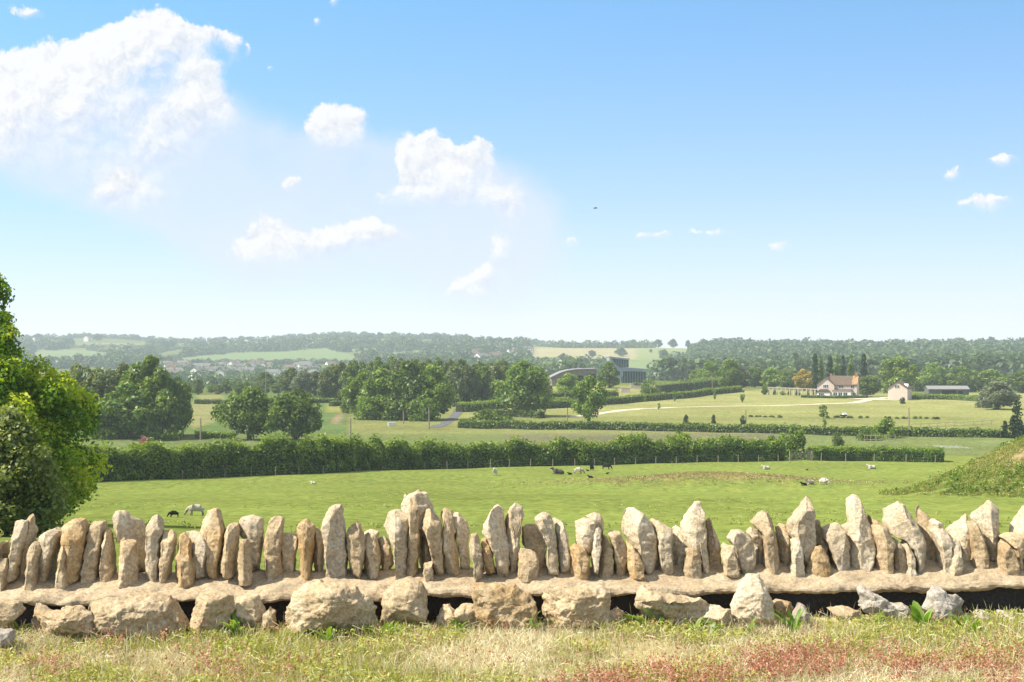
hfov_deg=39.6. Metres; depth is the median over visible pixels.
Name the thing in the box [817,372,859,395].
farmhouse
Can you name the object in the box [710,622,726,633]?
dock plant
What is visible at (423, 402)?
wood tree
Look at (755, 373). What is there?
field tree
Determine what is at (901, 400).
topiary ball
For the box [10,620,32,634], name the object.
dock plant
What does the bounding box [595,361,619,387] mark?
field tree
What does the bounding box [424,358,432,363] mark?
wood tree
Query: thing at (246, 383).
hedgerow tree
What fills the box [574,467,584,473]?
sheep
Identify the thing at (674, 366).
valley wood
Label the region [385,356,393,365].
wood tree
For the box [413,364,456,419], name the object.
wood tree
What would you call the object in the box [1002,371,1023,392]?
field tree
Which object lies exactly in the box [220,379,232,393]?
hedgerow tree
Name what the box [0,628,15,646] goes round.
rubble stone
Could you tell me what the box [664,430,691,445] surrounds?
hedge bush
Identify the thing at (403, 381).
wood tree
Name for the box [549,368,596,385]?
glass building
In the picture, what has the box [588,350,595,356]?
distant tree
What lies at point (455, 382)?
wood tree
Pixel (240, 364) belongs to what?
village house
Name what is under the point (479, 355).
village house
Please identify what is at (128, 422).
field tree
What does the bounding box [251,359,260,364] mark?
village house
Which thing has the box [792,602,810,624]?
rubble stone
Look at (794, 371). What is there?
garden tree
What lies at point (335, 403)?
field hedge
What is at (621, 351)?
distant tree
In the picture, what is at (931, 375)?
field tree
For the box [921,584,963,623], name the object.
rubble stone
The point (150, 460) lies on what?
field hedge
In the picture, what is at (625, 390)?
terrace wall
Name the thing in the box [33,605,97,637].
rubble stone
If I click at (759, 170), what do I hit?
sky
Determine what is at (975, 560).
stone wall
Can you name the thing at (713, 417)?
lawn bush
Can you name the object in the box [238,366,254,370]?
village house
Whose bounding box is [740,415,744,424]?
lawn bush
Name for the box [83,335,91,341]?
village house
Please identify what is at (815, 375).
poplar tree
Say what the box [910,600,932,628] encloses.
dock plant
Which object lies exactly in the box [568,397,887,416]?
track
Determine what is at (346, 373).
wood tree
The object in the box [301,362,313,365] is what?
village house
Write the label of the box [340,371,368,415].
wood tree
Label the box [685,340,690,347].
distant tree
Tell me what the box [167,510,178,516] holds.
sheep
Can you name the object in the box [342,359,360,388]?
wood tree
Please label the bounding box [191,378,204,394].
hedgerow tree
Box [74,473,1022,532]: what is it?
pasture tufts
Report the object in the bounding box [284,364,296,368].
village house
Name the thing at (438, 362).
wood tree
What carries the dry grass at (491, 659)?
on the ground at (474, 496)
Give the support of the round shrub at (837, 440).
on the ground at (474, 496)
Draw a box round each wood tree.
[317,368,337,397]
[328,364,342,396]
[331,361,348,399]
[337,364,357,398]
[339,400,352,413]
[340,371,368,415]
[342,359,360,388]
[353,397,381,419]
[354,367,400,418]
[357,368,367,381]
[358,360,367,368]
[366,359,386,379]
[369,356,380,369]
[377,391,407,420]
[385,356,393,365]
[385,360,429,419]
[386,358,403,397]
[408,393,440,421]
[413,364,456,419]
[417,360,426,374]
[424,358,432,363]
[430,358,445,376]
[442,361,450,374]
[444,366,467,406]
[446,358,455,366]
[450,374,472,400]
[453,359,466,372]
[459,364,480,401]
[470,366,495,400]
[474,360,486,366]
[483,363,504,401]
[496,358,510,367]
[532,365,552,393]
[871,375,884,390]
[965,370,982,390]
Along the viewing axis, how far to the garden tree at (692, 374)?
671.17 m
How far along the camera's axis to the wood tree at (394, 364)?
433.43 m
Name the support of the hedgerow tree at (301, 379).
on the ground at (474, 496)
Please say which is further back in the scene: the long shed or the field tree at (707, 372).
the field tree at (707, 372)
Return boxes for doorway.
[942,390,955,394]
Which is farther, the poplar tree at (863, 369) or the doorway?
the poplar tree at (863, 369)
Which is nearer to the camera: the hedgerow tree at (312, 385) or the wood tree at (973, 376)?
the hedgerow tree at (312, 385)
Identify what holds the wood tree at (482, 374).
on the ground at (474, 496)
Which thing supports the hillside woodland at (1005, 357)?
on the ground at (474, 496)
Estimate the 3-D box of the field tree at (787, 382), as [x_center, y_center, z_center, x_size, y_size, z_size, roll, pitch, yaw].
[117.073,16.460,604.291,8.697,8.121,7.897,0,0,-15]
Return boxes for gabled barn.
[887,381,911,399]
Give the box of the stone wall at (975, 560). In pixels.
[0,489,1023,629]
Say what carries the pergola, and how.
on the ground at (474, 496)
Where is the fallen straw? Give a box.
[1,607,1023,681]
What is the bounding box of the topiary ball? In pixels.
[899,397,905,403]
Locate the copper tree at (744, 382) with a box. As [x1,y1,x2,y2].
[739,368,750,387]
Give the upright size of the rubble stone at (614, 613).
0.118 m
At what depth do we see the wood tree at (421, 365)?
433.80 m
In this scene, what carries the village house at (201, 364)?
on the ground at (474, 496)
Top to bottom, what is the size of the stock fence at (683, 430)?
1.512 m
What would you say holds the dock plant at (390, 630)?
on the ground at (474, 496)
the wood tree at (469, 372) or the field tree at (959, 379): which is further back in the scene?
the field tree at (959, 379)
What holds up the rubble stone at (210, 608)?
on the ground at (474, 496)
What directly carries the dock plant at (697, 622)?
on the ground at (474, 496)
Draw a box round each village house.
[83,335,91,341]
[162,368,175,372]
[163,363,176,367]
[166,366,183,371]
[190,366,206,373]
[195,362,212,366]
[216,368,225,377]
[232,362,243,366]
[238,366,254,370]
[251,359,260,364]
[265,368,282,375]
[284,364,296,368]
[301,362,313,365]
[474,352,489,358]
[489,351,501,356]
[522,345,532,353]
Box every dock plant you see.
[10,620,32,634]
[221,611,244,636]
[313,625,337,640]
[366,621,403,635]
[447,617,471,632]
[523,611,542,631]
[622,607,671,627]
[676,616,712,635]
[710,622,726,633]
[731,616,758,636]
[769,608,806,633]
[862,610,889,624]
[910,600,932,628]
[948,610,979,631]
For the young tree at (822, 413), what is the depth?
362.89 m
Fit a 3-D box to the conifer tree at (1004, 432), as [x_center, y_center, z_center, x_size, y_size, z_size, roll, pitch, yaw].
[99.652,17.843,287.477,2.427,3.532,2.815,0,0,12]
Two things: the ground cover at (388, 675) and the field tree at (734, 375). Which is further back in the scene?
the field tree at (734, 375)
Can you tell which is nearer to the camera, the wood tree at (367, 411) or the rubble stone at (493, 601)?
the rubble stone at (493, 601)
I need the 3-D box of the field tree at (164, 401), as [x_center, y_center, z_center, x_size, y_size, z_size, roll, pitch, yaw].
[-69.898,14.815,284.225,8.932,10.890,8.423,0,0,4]
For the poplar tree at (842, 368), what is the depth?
535.91 m
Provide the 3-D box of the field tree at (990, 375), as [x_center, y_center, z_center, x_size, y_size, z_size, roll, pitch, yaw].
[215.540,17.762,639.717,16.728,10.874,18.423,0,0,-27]
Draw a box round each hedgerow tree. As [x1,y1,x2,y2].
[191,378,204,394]
[206,384,215,392]
[212,385,223,393]
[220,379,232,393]
[232,381,247,393]
[242,381,252,386]
[252,381,262,391]
[260,379,271,392]
[269,383,281,392]
[277,367,301,394]
[289,369,313,394]
[306,371,321,394]
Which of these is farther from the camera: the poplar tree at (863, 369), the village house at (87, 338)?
the village house at (87, 338)
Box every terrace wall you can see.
[621,388,629,392]
[631,386,641,388]
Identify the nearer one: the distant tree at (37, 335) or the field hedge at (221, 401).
the field hedge at (221, 401)
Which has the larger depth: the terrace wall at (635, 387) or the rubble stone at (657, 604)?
the terrace wall at (635, 387)
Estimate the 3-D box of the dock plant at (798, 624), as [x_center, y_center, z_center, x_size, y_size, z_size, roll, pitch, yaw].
[1.369,1.382,7.002,0.189,0.136,0.163,0,0,0]
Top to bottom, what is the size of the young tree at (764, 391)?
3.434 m
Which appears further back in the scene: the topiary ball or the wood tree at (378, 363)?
the topiary ball
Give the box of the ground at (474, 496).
[0,338,1023,681]
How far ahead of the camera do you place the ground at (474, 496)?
161.33 m
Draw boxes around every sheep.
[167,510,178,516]
[184,504,203,515]
[550,467,563,473]
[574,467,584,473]
[602,463,612,468]
[805,479,814,484]
[819,478,829,484]
[866,464,875,468]
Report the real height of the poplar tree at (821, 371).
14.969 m
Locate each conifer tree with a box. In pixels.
[1001,421,1010,437]
[1006,400,1023,438]
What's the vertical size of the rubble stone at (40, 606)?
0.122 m
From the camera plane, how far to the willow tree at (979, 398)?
421.76 m
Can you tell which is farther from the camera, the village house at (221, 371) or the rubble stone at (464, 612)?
the village house at (221, 371)
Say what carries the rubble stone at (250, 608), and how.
on the ground at (474, 496)
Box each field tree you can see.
[64,362,90,428]
[79,367,122,435]
[80,397,123,439]
[95,379,157,438]
[105,362,132,413]
[119,354,176,429]
[139,388,185,440]
[254,371,277,384]
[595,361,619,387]
[695,361,720,380]
[717,358,745,386]
[746,366,763,386]
[760,367,780,387]
[778,371,795,388]
[859,375,880,394]
[877,356,921,392]
[919,362,952,386]
[942,365,980,388]
[973,368,1007,391]
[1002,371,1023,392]
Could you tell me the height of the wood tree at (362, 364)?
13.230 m
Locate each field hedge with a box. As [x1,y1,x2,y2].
[71,431,786,481]
[193,397,338,403]
[194,430,235,438]
[329,400,343,405]
[453,395,572,411]
[455,398,480,406]
[457,418,1001,437]
[485,407,546,417]
[512,385,742,409]
[548,389,618,398]
[655,375,724,393]
[801,395,868,397]
[805,444,944,461]
[912,381,976,391]
[912,393,989,400]
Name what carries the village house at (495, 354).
on the ground at (474, 496)
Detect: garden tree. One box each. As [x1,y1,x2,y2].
[555,373,577,392]
[640,378,658,394]
[688,369,699,381]
[780,368,797,387]
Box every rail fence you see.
[858,435,895,440]
[911,420,991,426]
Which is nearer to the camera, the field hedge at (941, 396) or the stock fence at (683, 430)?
the stock fence at (683, 430)
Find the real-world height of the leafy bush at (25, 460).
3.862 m
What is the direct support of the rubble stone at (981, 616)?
on the ground at (474, 496)
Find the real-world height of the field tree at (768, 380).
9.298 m
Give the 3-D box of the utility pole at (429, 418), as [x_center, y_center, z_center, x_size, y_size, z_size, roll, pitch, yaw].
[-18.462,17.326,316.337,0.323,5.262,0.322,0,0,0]
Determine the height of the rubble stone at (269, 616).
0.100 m
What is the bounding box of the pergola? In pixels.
[768,387,816,395]
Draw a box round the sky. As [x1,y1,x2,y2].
[0,0,1023,347]
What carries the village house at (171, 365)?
on the ground at (474, 496)
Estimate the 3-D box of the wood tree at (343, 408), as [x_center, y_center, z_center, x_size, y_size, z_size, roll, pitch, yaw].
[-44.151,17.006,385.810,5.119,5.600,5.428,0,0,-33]
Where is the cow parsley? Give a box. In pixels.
[927,444,971,448]
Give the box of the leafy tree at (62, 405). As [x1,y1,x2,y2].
[0,272,112,523]
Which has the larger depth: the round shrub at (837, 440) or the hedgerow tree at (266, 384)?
the hedgerow tree at (266, 384)
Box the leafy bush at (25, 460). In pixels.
[0,405,71,536]
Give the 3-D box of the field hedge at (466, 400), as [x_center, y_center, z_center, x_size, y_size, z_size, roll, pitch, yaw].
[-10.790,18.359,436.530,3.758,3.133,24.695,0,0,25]
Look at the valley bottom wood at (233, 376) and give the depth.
1160.46 m
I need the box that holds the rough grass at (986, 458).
[878,437,1023,496]
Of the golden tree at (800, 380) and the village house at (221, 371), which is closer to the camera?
the golden tree at (800, 380)
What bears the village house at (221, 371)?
on the ground at (474, 496)
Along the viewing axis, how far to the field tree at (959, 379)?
636.62 m
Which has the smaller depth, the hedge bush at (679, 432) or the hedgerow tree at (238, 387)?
the hedge bush at (679, 432)
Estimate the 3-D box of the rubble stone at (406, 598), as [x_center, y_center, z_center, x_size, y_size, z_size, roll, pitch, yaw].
[-0.538,1.296,7.084,0.252,0.234,0.208,0,0,0]
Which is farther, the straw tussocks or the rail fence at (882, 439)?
the rail fence at (882, 439)
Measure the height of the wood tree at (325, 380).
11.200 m
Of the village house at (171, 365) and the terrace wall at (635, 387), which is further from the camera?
the village house at (171, 365)
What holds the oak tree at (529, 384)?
on the ground at (474, 496)
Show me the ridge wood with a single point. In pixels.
(593, 344)
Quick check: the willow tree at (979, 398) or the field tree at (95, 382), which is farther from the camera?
the willow tree at (979, 398)
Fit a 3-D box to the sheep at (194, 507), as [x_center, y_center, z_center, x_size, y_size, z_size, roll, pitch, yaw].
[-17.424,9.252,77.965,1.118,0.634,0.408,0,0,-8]
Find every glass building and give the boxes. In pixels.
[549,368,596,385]
[605,356,647,382]
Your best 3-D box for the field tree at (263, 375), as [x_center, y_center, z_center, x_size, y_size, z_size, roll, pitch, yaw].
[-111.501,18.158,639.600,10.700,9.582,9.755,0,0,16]
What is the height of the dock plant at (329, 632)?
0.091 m
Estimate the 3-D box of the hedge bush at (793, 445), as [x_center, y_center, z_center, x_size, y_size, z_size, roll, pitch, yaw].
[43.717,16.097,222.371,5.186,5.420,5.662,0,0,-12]
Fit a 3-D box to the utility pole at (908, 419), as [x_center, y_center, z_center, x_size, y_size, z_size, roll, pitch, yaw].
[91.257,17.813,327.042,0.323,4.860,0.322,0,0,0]
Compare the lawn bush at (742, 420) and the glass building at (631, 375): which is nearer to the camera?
the lawn bush at (742, 420)
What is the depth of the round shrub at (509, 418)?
325.85 m
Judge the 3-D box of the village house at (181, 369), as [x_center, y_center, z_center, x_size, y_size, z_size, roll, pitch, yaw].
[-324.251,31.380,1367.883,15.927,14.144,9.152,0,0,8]
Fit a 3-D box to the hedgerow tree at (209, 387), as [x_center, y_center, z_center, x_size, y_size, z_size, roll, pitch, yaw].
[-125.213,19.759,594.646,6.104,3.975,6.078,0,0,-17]
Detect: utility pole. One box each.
[200,418,201,439]
[428,407,429,428]
[908,408,909,427]
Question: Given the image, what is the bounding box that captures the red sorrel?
[0,601,1023,681]
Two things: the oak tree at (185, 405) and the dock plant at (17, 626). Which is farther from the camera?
the oak tree at (185, 405)
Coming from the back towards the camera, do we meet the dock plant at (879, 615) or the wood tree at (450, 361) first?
the wood tree at (450, 361)
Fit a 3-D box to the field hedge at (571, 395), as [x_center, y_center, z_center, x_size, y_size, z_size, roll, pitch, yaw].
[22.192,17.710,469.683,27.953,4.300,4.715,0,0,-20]
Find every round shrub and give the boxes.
[468,408,503,421]
[503,415,514,420]
[831,432,844,445]
[855,427,880,440]
[873,418,897,438]
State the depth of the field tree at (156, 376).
288.10 m
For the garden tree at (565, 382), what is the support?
on the ground at (474, 496)
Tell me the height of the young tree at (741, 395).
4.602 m
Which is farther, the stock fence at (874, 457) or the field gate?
the stock fence at (874, 457)
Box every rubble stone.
[0,598,25,628]
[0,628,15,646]
[30,603,51,628]
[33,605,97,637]
[88,592,189,641]
[189,590,236,636]
[235,594,265,627]
[262,606,276,627]
[285,579,377,633]
[379,576,428,625]
[436,603,474,629]
[471,582,540,632]
[542,584,611,628]
[609,608,629,629]
[634,585,709,628]
[702,604,733,628]
[730,573,774,626]
[773,599,793,619]
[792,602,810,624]
[826,605,862,625]
[856,583,910,622]
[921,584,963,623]
[971,609,991,620]
[995,609,1017,623]
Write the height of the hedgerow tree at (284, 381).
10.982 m
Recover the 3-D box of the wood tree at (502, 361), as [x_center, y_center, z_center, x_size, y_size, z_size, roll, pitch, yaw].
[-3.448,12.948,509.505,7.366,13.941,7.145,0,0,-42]
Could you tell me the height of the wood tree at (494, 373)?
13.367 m
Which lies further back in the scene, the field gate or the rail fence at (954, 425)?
the rail fence at (954, 425)
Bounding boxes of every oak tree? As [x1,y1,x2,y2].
[154,375,194,432]
[210,385,281,439]
[263,387,323,440]
[489,360,554,410]
[569,374,607,421]
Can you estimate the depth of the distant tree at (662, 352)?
1779.60 m
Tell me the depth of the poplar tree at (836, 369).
533.79 m
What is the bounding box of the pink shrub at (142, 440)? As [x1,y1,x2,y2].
[140,436,151,443]
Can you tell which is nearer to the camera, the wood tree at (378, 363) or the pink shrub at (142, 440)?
the pink shrub at (142, 440)
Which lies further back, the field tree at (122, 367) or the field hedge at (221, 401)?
the field hedge at (221, 401)
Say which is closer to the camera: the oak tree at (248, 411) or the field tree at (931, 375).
the oak tree at (248, 411)
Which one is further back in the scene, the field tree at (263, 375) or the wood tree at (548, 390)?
the field tree at (263, 375)
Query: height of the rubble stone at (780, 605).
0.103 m
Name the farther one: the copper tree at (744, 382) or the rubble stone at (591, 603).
the copper tree at (744, 382)
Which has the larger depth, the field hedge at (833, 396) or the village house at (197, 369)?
the village house at (197, 369)
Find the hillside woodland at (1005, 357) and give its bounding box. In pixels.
[686,337,1023,385]
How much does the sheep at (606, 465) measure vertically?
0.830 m
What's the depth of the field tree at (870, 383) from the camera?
513.96 m
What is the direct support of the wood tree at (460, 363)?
on the ground at (474, 496)
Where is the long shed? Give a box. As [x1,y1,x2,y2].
[923,386,969,395]
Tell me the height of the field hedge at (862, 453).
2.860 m
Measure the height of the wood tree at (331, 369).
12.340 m
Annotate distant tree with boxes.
[31,333,42,338]
[92,333,102,340]
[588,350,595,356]
[614,347,627,356]
[653,339,662,347]
[658,349,668,357]
[667,339,677,346]
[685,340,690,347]
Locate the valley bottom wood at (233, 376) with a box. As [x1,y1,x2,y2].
[146,362,359,387]
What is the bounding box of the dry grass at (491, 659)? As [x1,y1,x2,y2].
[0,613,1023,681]
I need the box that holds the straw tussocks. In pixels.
[453,471,910,488]
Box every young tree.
[740,389,744,402]
[760,386,768,394]
[819,404,827,418]
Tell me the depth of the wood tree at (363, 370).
433.88 m
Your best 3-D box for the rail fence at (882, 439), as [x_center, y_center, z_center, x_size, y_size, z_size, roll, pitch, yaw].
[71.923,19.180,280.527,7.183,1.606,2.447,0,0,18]
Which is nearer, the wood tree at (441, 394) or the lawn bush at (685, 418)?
the lawn bush at (685, 418)
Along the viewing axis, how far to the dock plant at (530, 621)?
7.01 m
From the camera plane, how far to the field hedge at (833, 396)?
490.89 m
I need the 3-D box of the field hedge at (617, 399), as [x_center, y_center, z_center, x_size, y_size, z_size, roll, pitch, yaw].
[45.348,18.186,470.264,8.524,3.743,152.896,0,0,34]
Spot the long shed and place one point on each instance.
(945, 390)
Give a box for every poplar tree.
[811,353,818,393]
[818,355,824,382]
[826,355,833,376]
[833,356,840,375]
[840,355,846,375]
[847,354,854,375]
[859,353,867,376]
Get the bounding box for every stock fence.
[99,455,778,481]
[618,426,813,434]
[821,453,935,462]
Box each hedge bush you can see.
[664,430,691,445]
[779,427,806,459]
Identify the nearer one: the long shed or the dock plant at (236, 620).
the dock plant at (236, 620)
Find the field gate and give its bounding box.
[789,451,812,460]
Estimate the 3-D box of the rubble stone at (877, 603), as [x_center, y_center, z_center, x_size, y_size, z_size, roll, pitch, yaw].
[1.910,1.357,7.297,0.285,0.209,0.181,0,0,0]
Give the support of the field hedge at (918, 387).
on the ground at (474, 496)
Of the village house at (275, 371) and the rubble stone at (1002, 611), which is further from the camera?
the village house at (275, 371)
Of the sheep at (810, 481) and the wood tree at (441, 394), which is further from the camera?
the wood tree at (441, 394)
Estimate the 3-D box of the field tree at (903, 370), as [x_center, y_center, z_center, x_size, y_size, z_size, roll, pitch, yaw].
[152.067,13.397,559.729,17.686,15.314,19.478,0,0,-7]
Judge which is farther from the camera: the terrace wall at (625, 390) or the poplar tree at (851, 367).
the poplar tree at (851, 367)
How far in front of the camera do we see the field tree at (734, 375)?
558.33 m
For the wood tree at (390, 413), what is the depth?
357.41 m
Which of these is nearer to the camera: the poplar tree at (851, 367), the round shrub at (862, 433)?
the round shrub at (862, 433)
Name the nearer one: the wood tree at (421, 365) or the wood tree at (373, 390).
the wood tree at (373, 390)
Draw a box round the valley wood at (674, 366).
[464,343,720,381]
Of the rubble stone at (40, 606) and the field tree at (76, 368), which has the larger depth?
the field tree at (76, 368)
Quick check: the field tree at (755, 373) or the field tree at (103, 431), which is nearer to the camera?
the field tree at (103, 431)
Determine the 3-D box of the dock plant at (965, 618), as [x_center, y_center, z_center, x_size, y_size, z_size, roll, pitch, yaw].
[2.227,1.386,7.001,0.142,0.128,0.216,0,0,-8]
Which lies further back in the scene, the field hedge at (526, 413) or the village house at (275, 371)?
the village house at (275, 371)
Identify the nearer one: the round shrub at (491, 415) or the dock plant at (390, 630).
the dock plant at (390, 630)
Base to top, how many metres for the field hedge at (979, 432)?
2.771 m
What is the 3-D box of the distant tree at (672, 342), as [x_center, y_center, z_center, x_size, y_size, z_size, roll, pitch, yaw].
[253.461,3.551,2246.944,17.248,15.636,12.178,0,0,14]
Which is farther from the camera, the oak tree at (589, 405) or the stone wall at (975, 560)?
the oak tree at (589, 405)
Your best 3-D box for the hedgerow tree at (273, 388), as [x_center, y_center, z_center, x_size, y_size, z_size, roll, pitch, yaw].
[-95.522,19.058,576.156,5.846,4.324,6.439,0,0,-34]
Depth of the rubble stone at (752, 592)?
7.13 m
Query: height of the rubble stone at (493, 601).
0.248 m
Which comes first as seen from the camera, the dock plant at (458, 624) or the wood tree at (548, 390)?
the dock plant at (458, 624)
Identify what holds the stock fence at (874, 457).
on the ground at (474, 496)
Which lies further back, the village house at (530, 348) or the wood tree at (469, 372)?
the village house at (530, 348)
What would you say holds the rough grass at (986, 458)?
on the ground at (474, 496)
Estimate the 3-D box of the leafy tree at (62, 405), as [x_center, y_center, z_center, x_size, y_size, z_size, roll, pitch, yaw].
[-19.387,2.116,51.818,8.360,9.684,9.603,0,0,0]
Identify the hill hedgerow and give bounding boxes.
[36,343,462,364]
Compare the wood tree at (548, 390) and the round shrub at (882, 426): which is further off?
the wood tree at (548, 390)
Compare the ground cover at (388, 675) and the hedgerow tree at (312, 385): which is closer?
the ground cover at (388, 675)
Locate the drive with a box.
[851,398,887,399]
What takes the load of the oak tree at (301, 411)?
on the ground at (474, 496)
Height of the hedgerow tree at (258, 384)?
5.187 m
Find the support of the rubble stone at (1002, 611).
on the ground at (474, 496)
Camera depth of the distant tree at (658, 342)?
2245.14 m
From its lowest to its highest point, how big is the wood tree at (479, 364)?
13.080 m
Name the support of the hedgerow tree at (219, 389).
on the ground at (474, 496)
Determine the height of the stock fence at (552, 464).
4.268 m
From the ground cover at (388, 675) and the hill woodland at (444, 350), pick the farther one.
the hill woodland at (444, 350)
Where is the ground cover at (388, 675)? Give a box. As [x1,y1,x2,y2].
[0,608,1023,681]
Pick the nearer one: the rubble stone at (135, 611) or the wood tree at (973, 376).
the rubble stone at (135, 611)
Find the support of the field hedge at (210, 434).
on the ground at (474, 496)
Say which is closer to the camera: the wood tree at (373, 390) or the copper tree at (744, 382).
the wood tree at (373, 390)
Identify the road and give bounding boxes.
[431,410,461,426]
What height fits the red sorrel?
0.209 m
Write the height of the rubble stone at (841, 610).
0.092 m
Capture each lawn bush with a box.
[683,414,688,422]
[711,415,715,423]
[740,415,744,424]
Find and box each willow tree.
[974,393,987,407]
[978,380,1021,409]
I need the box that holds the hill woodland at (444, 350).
[9,335,533,368]
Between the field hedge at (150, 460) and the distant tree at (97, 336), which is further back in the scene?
the distant tree at (97, 336)
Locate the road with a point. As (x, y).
(452, 417)
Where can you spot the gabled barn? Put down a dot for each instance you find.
(897, 390)
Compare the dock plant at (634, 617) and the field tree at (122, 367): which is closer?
the dock plant at (634, 617)
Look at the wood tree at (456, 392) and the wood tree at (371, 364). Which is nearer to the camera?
the wood tree at (456, 392)
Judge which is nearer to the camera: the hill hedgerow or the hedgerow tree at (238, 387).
the hedgerow tree at (238, 387)
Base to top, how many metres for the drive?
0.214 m
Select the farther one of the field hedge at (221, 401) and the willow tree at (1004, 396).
the field hedge at (221, 401)
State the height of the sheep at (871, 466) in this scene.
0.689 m
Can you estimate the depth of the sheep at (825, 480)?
152.45 m
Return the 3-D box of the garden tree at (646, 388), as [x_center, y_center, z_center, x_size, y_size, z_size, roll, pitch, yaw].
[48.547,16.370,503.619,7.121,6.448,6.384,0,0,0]
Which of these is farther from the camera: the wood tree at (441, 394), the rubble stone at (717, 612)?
the wood tree at (441, 394)
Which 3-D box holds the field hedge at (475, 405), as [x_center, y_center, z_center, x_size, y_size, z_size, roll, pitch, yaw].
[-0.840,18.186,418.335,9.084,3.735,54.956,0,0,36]
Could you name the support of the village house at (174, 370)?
on the ground at (474, 496)
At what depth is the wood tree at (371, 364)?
510.26 m
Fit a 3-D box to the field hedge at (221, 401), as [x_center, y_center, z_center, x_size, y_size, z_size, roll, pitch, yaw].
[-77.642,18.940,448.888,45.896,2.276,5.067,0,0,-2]
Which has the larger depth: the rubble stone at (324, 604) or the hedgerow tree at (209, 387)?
the hedgerow tree at (209, 387)
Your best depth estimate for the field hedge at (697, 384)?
525.02 m
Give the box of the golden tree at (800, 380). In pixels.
[792,369,812,390]
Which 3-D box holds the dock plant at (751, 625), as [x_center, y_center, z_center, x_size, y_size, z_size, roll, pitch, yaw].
[1.145,1.399,6.941,0.171,0.101,0.080,0,0,-33]
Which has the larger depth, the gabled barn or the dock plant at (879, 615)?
the gabled barn
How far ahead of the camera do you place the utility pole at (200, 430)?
283.09 m
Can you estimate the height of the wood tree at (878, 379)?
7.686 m
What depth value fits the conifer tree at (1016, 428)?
285.63 m
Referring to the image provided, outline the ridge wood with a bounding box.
[16,331,655,347]
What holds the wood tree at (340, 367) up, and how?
on the ground at (474, 496)
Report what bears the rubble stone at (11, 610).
on the ground at (474, 496)

